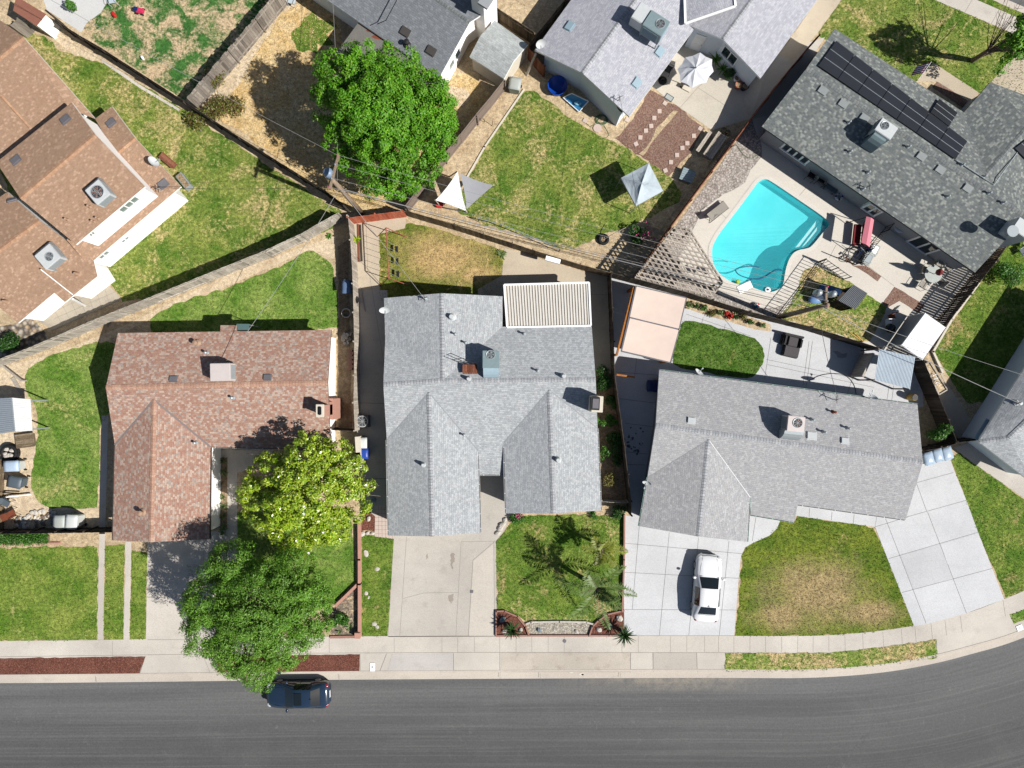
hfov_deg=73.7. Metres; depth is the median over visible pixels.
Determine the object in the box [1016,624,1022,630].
meter cover
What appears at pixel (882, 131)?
roof cooler
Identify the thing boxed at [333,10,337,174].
overhead cable
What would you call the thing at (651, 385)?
wheelie bin
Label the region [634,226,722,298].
pergola
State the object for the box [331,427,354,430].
side gate
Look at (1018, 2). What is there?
road
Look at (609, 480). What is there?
shrub
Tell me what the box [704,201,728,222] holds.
sun lounger
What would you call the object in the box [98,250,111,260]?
window
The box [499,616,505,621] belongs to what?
boulder
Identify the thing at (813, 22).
driveway
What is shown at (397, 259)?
swing set
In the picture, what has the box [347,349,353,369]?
brick stack
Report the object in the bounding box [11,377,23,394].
board
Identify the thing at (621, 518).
grass
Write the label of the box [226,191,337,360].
overhead cable
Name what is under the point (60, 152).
house
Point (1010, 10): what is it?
lawn
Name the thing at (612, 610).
lawn
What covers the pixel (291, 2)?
patio chair
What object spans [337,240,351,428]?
side yard soil
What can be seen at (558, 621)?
stone edging
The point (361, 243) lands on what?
board
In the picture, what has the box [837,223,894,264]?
iron railing
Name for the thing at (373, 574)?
lawn
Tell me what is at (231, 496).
path
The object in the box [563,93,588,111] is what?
paddling pool
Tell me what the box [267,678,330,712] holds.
sedan
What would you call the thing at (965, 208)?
house
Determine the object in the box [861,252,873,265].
utility cart
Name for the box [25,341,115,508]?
lawn
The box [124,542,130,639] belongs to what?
path
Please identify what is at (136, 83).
mow strip
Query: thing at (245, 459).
porch slab
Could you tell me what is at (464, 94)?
concrete scraps
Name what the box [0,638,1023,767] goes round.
road
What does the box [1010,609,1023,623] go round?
lawn
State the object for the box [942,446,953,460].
wheelie bin
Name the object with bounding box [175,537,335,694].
feathery tree
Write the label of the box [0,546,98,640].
lawn
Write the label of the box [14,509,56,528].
rock pile
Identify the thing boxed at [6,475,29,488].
wheelie bin
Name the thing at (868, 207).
window
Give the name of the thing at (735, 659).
lawn
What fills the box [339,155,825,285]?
overhead cable
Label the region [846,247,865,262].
bicycle
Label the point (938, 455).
wheelie bin
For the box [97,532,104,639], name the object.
path
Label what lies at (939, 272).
folded umbrella
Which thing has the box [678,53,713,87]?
patio umbrella
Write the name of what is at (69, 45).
bare path
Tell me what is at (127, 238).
window
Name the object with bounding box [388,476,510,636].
driveway
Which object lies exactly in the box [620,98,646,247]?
overhead cable
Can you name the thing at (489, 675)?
gutter pan
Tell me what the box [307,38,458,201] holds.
broadleaf tree
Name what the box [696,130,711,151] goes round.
bench
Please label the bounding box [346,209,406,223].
board fence
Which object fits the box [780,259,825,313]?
iron railing
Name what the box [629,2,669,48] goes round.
roof cooler
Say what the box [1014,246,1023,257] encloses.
patio chair
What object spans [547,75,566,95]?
plastic tub
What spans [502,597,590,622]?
lawn
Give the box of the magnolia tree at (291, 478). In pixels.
[234,430,378,559]
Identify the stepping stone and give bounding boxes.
[593,124,601,132]
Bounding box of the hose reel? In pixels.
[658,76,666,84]
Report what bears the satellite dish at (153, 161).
attached to the house at (60, 152)
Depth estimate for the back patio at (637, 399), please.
48.98 m
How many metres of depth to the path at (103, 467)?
48.98 m
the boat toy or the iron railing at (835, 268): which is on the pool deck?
the iron railing at (835, 268)
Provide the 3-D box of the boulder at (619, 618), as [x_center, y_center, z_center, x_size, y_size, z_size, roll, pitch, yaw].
[7.709,16.791,48.935,0.500,0.339,0.469,0,90,0]
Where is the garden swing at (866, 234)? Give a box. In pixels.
[845,216,873,249]
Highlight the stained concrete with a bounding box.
[501,653,629,669]
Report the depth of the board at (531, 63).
47.96 m
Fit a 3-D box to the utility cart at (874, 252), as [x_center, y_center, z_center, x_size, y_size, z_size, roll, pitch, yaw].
[25.710,-9.524,48.685,0.684,0.630,0.850,28,90,0]
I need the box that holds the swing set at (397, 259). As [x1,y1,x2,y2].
[377,227,408,285]
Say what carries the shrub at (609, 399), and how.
on the planter soil at (617, 491)
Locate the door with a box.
[689,33,706,51]
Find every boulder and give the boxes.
[363,550,368,556]
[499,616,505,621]
[616,615,622,621]
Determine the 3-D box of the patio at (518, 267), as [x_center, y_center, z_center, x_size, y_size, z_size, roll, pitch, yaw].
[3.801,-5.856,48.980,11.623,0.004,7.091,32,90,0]
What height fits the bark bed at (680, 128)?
0.001 m
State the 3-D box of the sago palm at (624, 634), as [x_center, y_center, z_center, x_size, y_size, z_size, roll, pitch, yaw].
[7.941,17.668,48.234,1.766,1.632,1.741,0,90,0]
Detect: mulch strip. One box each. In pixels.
[0,656,144,674]
[217,654,359,671]
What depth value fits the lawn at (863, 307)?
48.98 m
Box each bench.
[159,152,176,168]
[679,167,695,183]
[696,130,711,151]
[717,139,733,159]
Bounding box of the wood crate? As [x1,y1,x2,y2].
[15,433,35,448]
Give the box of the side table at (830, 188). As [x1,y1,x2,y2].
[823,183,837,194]
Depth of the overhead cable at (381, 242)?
44.13 m
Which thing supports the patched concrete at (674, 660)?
on the park strip at (1000, 627)
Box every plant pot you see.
[720,127,726,133]
[735,81,742,88]
[741,82,749,90]
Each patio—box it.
[38,284,120,329]
[478,248,612,372]
[612,278,922,516]
[652,38,764,129]
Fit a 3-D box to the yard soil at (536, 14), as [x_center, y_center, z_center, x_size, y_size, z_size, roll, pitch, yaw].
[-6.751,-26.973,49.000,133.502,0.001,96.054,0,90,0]
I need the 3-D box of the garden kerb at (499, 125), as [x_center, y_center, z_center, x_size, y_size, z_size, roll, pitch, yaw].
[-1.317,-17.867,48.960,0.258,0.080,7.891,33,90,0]
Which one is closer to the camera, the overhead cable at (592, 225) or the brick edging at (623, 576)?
the overhead cable at (592, 225)
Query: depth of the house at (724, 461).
45.92 m
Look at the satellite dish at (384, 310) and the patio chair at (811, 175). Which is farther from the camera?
the patio chair at (811, 175)
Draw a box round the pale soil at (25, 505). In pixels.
[0,236,335,528]
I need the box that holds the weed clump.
[353,236,360,243]
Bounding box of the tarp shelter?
[886,313,945,360]
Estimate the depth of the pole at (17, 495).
48.68 m
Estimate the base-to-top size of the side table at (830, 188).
0.480 m
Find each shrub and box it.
[0,332,19,352]
[64,0,76,11]
[185,65,245,131]
[331,612,349,627]
[509,513,525,524]
[586,511,597,519]
[596,364,613,391]
[597,417,605,425]
[600,446,610,461]
[602,470,617,487]
[604,394,616,409]
[605,414,617,427]
[605,431,625,454]
[611,452,622,466]
[611,505,626,520]
[685,300,692,308]
[700,304,706,310]
[708,309,716,317]
[722,68,735,79]
[724,311,733,319]
[747,319,754,324]
[925,423,953,441]
[990,261,1023,287]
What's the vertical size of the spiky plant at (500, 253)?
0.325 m
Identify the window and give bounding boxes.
[89,231,97,237]
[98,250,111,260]
[119,196,141,213]
[120,236,131,243]
[449,57,455,72]
[454,46,461,61]
[719,45,738,66]
[779,144,809,165]
[861,202,883,216]
[905,236,939,255]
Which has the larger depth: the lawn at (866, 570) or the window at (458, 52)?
the lawn at (866, 570)
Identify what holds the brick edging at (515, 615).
on the bark bed at (511, 619)
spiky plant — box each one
[345,622,353,630]
[495,249,505,259]
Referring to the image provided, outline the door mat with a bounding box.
[664,93,673,101]
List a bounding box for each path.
[49,32,101,60]
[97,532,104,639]
[99,415,107,533]
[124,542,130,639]
[193,0,300,120]
[227,450,237,553]
[354,217,405,361]
[357,290,386,515]
[477,21,631,149]
[747,37,824,123]
[750,516,779,543]
[795,506,875,526]
[929,353,970,444]
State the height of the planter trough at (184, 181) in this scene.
0.515 m
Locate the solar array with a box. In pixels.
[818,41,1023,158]
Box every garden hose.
[586,114,608,137]
[809,373,855,391]
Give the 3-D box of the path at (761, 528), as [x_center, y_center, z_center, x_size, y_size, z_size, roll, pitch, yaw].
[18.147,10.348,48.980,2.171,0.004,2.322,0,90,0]
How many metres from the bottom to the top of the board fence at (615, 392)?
1.808 m
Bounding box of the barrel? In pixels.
[906,394,917,400]
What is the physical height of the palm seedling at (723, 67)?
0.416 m
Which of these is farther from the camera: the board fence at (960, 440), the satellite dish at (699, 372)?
the board fence at (960, 440)
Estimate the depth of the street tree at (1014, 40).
44.83 m
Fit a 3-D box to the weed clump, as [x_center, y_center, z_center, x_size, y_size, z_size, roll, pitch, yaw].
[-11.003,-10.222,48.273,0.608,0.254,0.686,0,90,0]
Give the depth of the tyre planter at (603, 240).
48.75 m
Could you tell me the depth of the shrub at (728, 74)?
48.35 m
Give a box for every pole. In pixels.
[2,494,30,497]
[323,154,364,215]
[775,286,836,318]
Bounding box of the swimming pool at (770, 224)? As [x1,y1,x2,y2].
[708,175,832,295]
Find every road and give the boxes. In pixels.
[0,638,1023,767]
[1009,0,1023,6]
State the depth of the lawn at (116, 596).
48.99 m
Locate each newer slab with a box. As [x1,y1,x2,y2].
[469,544,493,635]
[901,545,951,588]
[941,533,985,563]
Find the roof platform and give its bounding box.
[452,358,476,373]
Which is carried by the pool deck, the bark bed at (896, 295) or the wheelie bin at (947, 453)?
the bark bed at (896, 295)
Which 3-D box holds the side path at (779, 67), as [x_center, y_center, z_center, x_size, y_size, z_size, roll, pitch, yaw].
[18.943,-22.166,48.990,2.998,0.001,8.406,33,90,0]
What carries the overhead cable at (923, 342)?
attached to the utility pole at (819, 292)
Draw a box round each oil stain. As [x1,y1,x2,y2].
[448,594,453,602]
[450,553,454,568]
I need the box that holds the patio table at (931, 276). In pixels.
[922,265,941,282]
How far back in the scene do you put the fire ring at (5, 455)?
48.52 m
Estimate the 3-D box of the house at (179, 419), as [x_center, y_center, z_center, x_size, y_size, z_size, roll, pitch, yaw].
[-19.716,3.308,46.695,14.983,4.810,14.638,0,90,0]
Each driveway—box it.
[146,529,237,638]
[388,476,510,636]
[624,502,749,635]
[778,0,840,60]
[875,460,1003,625]
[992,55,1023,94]
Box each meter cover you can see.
[370,663,374,670]
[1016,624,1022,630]
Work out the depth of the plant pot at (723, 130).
48.65 m
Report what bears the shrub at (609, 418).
on the planter soil at (617, 491)
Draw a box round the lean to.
[850,348,915,389]
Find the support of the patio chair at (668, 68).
on the concrete patio at (716, 100)
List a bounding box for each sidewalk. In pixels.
[0,591,1023,656]
[936,0,1016,32]
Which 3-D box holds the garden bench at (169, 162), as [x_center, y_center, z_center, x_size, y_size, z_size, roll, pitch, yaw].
[-24.542,-15.934,48.800,1.277,0.400,0.488,41,90,0]
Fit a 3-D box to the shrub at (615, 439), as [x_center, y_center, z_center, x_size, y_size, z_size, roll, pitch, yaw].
[7.405,4.128,48.500,1.389,1.137,1.694,-20,90,0]
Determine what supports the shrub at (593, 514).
on the yard soil at (536, 14)
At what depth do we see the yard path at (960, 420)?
48.98 m
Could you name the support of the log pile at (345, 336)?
on the side yard soil at (344, 392)
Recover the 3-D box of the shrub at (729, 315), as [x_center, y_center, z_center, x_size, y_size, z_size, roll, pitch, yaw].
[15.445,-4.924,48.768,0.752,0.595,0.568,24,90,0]
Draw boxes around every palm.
[499,621,521,637]
[552,565,636,629]
[581,536,627,567]
[612,623,635,647]
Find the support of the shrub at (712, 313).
on the planter soil at (738, 321)
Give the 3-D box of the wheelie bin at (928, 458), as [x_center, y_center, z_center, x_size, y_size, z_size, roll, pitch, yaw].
[29.325,5.256,48.470,0.800,1.060,0.945,-15,90,0]
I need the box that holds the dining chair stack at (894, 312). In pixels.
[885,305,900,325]
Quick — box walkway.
[918,63,977,100]
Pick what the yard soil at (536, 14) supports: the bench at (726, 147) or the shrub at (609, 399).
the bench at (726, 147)
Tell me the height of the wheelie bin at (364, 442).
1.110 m
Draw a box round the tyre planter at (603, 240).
[598,227,625,244]
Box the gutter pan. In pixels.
[0,631,1023,682]
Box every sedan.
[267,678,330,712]
[690,552,724,621]
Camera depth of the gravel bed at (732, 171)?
48.98 m
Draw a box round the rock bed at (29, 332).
[0,319,47,358]
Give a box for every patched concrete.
[388,654,452,670]
[653,653,696,668]
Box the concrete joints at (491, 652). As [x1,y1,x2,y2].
[10,635,736,682]
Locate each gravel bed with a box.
[527,623,591,633]
[639,121,784,316]
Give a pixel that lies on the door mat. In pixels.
(669, 97)
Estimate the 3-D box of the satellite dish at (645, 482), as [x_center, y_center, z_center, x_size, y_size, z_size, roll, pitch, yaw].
[9.071,6.753,46.035,0.533,0.833,0.598,-11,90,0]
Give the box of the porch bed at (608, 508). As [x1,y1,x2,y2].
[517,505,621,514]
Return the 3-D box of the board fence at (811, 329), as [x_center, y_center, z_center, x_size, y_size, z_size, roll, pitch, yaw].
[16.293,-5.164,48.100,19.463,1.860,0.264,16,90,0]
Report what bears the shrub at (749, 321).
on the planter soil at (738, 321)
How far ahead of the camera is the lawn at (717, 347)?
48.98 m
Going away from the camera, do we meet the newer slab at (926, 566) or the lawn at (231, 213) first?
the newer slab at (926, 566)
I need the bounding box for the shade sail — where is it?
[435,170,493,212]
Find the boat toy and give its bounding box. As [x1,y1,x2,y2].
[808,293,824,303]
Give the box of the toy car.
[133,6,144,15]
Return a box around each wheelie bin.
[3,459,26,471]
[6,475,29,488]
[53,515,64,529]
[64,514,86,529]
[342,280,352,293]
[361,438,367,447]
[361,448,368,458]
[508,76,521,93]
[646,380,657,391]
[922,451,934,465]
[926,448,943,462]
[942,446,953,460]
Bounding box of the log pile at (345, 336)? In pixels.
[341,332,352,344]
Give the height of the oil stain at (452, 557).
0.001 m
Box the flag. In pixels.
[911,63,929,78]
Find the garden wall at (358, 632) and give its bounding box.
[330,523,361,638]
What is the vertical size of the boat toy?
0.620 m
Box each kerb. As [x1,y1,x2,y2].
[0,629,1023,676]
[467,89,524,176]
[931,283,979,372]
[993,0,1023,12]
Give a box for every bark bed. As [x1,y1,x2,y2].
[361,511,374,530]
[497,612,526,634]
[591,612,623,633]
[615,90,704,175]
[845,256,880,280]
[883,287,924,312]
[933,82,967,106]
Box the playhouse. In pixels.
[819,283,866,310]
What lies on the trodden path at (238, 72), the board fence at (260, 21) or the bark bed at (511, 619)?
the board fence at (260, 21)
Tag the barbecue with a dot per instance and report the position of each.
(890, 327)
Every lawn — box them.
[0,24,340,301]
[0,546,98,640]
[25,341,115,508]
[82,0,268,99]
[104,544,124,639]
[130,550,146,638]
[150,251,338,332]
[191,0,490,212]
[215,511,355,635]
[291,10,336,53]
[362,534,393,635]
[379,223,503,297]
[458,91,680,249]
[496,514,622,622]
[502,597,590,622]
[589,596,618,614]
[606,520,622,554]
[673,321,764,377]
[725,639,937,669]
[735,516,913,635]
[782,266,886,340]
[818,0,1015,92]
[935,242,1023,403]
[952,453,1023,596]
[978,0,1023,17]
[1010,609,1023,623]
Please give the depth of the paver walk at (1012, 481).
48.99 m
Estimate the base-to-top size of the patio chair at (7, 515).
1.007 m
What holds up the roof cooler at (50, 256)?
on the house at (60, 152)
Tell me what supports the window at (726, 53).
in the house at (746, 40)
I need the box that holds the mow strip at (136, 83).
[101,59,179,110]
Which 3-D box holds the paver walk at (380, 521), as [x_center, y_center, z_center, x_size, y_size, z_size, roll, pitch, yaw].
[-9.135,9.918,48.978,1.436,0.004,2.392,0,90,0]
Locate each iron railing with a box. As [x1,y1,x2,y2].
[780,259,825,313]
[818,258,851,279]
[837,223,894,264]
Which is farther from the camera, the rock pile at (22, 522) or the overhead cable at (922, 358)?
the rock pile at (22, 522)
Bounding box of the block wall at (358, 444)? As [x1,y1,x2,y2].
[355,435,365,467]
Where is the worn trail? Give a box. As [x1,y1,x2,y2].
[639,111,677,154]
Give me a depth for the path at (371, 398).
48.98 m
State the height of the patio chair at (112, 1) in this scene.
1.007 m
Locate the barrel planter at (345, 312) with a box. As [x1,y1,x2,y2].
[341,308,350,317]
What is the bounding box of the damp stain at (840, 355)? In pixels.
[833,351,846,357]
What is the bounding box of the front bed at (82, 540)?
[0,534,111,549]
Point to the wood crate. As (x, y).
(20, 440)
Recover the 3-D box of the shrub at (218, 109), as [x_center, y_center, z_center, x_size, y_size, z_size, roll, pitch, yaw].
[-20.979,-20.201,48.443,4.260,1.264,4.768,0,90,0]
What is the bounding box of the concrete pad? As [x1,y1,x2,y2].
[44,0,107,31]
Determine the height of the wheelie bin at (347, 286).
1.060 m
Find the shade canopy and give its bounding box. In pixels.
[614,285,686,377]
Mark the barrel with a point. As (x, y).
(912, 397)
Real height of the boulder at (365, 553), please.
0.154 m
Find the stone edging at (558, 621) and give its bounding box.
[526,620,593,624]
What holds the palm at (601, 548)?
on the lawn at (552, 548)
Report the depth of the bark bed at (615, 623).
48.98 m
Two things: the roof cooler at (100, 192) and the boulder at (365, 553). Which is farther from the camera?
the boulder at (365, 553)
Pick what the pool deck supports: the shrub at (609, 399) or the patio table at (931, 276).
the patio table at (931, 276)
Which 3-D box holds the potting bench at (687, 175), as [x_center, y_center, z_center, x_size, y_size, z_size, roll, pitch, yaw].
[12.485,-14.827,48.750,0.945,0.500,0.888,22,90,0]
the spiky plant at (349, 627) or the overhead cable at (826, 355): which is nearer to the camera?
the overhead cable at (826, 355)
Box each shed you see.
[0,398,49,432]
[13,0,60,38]
[470,20,527,85]
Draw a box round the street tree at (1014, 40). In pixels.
[969,0,1023,76]
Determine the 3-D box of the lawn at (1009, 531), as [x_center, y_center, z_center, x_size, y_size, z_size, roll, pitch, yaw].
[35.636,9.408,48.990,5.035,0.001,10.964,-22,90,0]
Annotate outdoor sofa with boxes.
[779,332,803,358]
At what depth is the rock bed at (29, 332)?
48.97 m
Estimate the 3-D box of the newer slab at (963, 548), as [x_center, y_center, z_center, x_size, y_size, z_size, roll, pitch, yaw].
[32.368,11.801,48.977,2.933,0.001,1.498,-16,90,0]
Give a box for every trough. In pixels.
[176,172,193,190]
[545,255,560,263]
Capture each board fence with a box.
[0,213,345,366]
[0,459,5,528]
[0,526,111,533]
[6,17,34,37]
[45,10,349,212]
[187,0,288,109]
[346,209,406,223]
[346,215,359,430]
[405,209,611,276]
[406,80,505,210]
[497,8,535,42]
[528,46,545,76]
[529,0,570,50]
[607,273,632,516]
[611,271,882,348]
[633,34,820,277]
[912,247,1005,360]
[913,361,958,441]
[922,440,956,450]
[956,438,975,442]
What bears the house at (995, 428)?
on the yard soil at (536, 14)
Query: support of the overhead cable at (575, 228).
attached to the utility pole at (329, 173)
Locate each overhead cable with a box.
[9,0,328,186]
[53,1,336,154]
[156,186,327,188]
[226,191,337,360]
[331,187,823,305]
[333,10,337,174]
[333,178,826,300]
[336,164,826,291]
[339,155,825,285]
[341,190,423,297]
[343,189,812,307]
[346,192,807,308]
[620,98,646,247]
[818,309,838,399]
[823,308,1019,403]
[827,308,1021,374]
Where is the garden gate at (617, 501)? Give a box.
[602,499,628,502]
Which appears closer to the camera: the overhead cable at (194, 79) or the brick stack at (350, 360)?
the overhead cable at (194, 79)
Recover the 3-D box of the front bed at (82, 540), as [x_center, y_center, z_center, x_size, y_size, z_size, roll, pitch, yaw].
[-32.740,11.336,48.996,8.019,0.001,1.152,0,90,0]
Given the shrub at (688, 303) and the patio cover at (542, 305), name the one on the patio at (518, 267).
the patio cover at (542, 305)
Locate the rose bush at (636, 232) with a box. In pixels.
[628,221,655,245]
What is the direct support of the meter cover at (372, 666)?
on the park strip at (1000, 627)
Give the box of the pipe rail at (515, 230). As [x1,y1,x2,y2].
[478,218,559,250]
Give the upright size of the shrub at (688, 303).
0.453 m
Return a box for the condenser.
[358,415,369,426]
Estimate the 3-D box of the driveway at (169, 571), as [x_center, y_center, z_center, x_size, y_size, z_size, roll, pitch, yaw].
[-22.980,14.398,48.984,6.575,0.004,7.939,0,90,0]
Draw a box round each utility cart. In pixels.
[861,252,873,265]
[867,243,880,256]
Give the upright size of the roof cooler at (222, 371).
1.710 m
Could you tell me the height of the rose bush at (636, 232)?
1.113 m
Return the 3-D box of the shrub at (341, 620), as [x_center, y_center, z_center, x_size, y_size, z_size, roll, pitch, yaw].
[-12.270,16.753,48.618,1.371,0.896,1.085,0,90,0]
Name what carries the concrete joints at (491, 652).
on the park strip at (1000, 627)
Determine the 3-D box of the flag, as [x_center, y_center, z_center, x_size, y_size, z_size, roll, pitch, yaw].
[27.843,-21.418,46.551,0.562,1.126,0.903,24,90,0]
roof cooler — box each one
[35,242,69,270]
[85,178,117,207]
[210,363,236,380]
[482,350,498,377]
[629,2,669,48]
[779,415,804,439]
[860,118,897,152]
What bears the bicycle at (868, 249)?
on the pool deck
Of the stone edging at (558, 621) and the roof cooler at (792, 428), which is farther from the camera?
the stone edging at (558, 621)
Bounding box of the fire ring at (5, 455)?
[0,444,20,460]
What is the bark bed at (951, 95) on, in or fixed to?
on the yard soil at (536, 14)
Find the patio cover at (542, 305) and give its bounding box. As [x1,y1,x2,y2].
[503,282,591,327]
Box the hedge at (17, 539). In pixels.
[0,527,49,550]
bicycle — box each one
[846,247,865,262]
[853,243,873,252]
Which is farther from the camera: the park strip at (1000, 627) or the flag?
the park strip at (1000, 627)
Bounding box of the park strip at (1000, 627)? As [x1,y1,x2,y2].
[0,615,1023,672]
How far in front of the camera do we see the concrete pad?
48.99 m
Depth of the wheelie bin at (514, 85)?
47.89 m
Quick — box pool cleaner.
[735,266,781,293]
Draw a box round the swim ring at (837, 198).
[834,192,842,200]
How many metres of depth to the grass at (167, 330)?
48.96 m
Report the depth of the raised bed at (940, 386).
48.78 m
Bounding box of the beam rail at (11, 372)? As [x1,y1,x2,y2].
[0,364,26,380]
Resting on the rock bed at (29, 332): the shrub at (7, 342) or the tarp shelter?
the shrub at (7, 342)
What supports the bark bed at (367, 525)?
on the yard soil at (536, 14)
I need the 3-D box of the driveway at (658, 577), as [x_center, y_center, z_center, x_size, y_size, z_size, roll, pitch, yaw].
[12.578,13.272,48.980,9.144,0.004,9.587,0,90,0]
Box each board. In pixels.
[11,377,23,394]
[357,224,359,261]
[360,225,362,260]
[526,52,536,75]
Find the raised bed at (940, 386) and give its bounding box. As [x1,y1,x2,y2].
[925,361,947,394]
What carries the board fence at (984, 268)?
on the pool deck
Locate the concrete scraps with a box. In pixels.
[448,86,470,106]
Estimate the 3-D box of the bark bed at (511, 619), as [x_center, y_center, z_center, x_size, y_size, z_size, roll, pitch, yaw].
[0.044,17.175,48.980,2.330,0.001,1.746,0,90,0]
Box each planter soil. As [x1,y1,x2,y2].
[220,457,226,530]
[330,587,357,634]
[595,370,626,499]
[685,298,770,331]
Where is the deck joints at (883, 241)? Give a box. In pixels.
[724,188,922,285]
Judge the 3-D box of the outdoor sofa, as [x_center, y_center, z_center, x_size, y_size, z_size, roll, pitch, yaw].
[19.840,-2.729,48.612,1.430,0.775,1.575,13,90,0]
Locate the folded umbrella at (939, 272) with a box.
[935,269,942,275]
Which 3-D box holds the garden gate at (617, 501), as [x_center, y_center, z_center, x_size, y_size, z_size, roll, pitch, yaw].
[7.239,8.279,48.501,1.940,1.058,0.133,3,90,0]
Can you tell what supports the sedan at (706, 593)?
on the driveway at (658, 577)
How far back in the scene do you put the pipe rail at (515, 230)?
48.08 m
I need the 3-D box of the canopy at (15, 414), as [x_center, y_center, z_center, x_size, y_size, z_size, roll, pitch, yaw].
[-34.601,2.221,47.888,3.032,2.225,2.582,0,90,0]
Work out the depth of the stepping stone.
48.93 m
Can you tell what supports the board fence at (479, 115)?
on the yard soil at (536, 14)
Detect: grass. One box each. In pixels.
[6,0,1023,300]
[25,252,1022,635]
[291,0,1023,636]
[506,268,937,671]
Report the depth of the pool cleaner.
48.94 m
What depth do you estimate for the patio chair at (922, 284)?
48.55 m
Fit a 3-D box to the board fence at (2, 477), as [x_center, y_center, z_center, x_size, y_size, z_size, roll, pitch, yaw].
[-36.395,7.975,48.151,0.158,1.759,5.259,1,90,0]
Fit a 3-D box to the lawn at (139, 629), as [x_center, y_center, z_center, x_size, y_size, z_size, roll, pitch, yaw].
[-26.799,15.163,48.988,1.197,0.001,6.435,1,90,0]
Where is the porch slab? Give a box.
[221,450,272,471]
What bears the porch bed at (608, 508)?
on the yard soil at (536, 14)
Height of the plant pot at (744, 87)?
0.500 m
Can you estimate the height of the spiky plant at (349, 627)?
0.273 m
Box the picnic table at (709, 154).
[702,131,726,159]
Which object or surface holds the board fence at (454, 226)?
on the yard soil at (536, 14)
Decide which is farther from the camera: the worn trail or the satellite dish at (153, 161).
the worn trail
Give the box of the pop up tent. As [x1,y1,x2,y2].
[616,163,662,213]
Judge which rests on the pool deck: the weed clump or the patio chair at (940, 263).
the patio chair at (940, 263)
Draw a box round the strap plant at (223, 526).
[219,522,230,529]
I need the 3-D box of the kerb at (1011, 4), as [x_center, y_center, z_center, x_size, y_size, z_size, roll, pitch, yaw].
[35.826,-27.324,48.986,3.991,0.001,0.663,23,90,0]
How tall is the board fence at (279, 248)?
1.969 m
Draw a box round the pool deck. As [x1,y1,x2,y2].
[663,116,982,357]
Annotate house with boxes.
[0,20,187,322]
[106,325,340,541]
[313,0,497,85]
[383,293,602,535]
[535,0,693,125]
[638,369,922,541]
[683,0,816,85]
[758,29,1023,272]
[962,338,1023,476]
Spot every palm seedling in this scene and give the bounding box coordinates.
[710,52,721,66]
[715,62,728,73]
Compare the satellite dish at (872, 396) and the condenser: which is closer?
the satellite dish at (872, 396)
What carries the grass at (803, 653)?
on the yard soil at (536, 14)
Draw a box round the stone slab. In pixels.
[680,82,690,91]
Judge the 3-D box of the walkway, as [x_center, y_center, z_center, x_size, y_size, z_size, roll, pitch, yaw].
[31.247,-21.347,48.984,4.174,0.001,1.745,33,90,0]
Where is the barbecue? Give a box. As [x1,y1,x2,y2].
[882,323,895,333]
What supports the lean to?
on the back patio at (637, 399)
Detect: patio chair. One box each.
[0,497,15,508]
[0,507,21,521]
[106,0,119,5]
[286,0,298,7]
[664,63,673,76]
[803,170,816,181]
[814,177,826,187]
[915,279,929,290]
[918,264,927,273]
[935,277,949,287]
[936,258,945,268]
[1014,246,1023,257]
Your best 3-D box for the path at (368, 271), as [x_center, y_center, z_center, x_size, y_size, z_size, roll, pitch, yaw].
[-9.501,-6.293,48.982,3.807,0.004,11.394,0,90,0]
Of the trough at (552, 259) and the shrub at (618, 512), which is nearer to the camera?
the trough at (552, 259)
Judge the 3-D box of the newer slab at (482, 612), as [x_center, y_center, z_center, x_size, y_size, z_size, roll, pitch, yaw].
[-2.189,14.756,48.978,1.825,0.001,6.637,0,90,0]
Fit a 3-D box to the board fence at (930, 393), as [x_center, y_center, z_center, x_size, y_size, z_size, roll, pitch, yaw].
[29.756,1.164,48.151,0.184,1.759,6.206,-22,90,0]
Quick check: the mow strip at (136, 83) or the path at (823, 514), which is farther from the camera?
the path at (823, 514)
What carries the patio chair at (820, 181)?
on the pool deck
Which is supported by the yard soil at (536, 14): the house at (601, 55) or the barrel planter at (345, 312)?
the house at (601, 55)
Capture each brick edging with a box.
[1,542,60,544]
[495,610,529,635]
[496,634,619,636]
[589,609,624,635]
[621,514,624,611]
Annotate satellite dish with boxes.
[148,156,159,166]
[379,307,389,316]
[536,39,545,50]
[643,480,650,488]
[696,367,703,375]
[867,390,877,398]
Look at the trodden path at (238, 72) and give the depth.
48.99 m
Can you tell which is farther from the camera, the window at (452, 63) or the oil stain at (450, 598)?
the oil stain at (450, 598)
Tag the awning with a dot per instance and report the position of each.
(243, 326)
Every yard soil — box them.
[0,0,1023,640]
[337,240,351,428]
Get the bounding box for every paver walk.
[375,506,393,538]
[954,443,1023,497]
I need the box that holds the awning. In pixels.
[237,324,260,329]
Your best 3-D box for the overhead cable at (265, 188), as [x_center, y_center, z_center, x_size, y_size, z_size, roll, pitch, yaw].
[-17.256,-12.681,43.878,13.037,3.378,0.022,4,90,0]
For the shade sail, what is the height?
2.658 m
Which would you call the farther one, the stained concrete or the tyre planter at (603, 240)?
the stained concrete

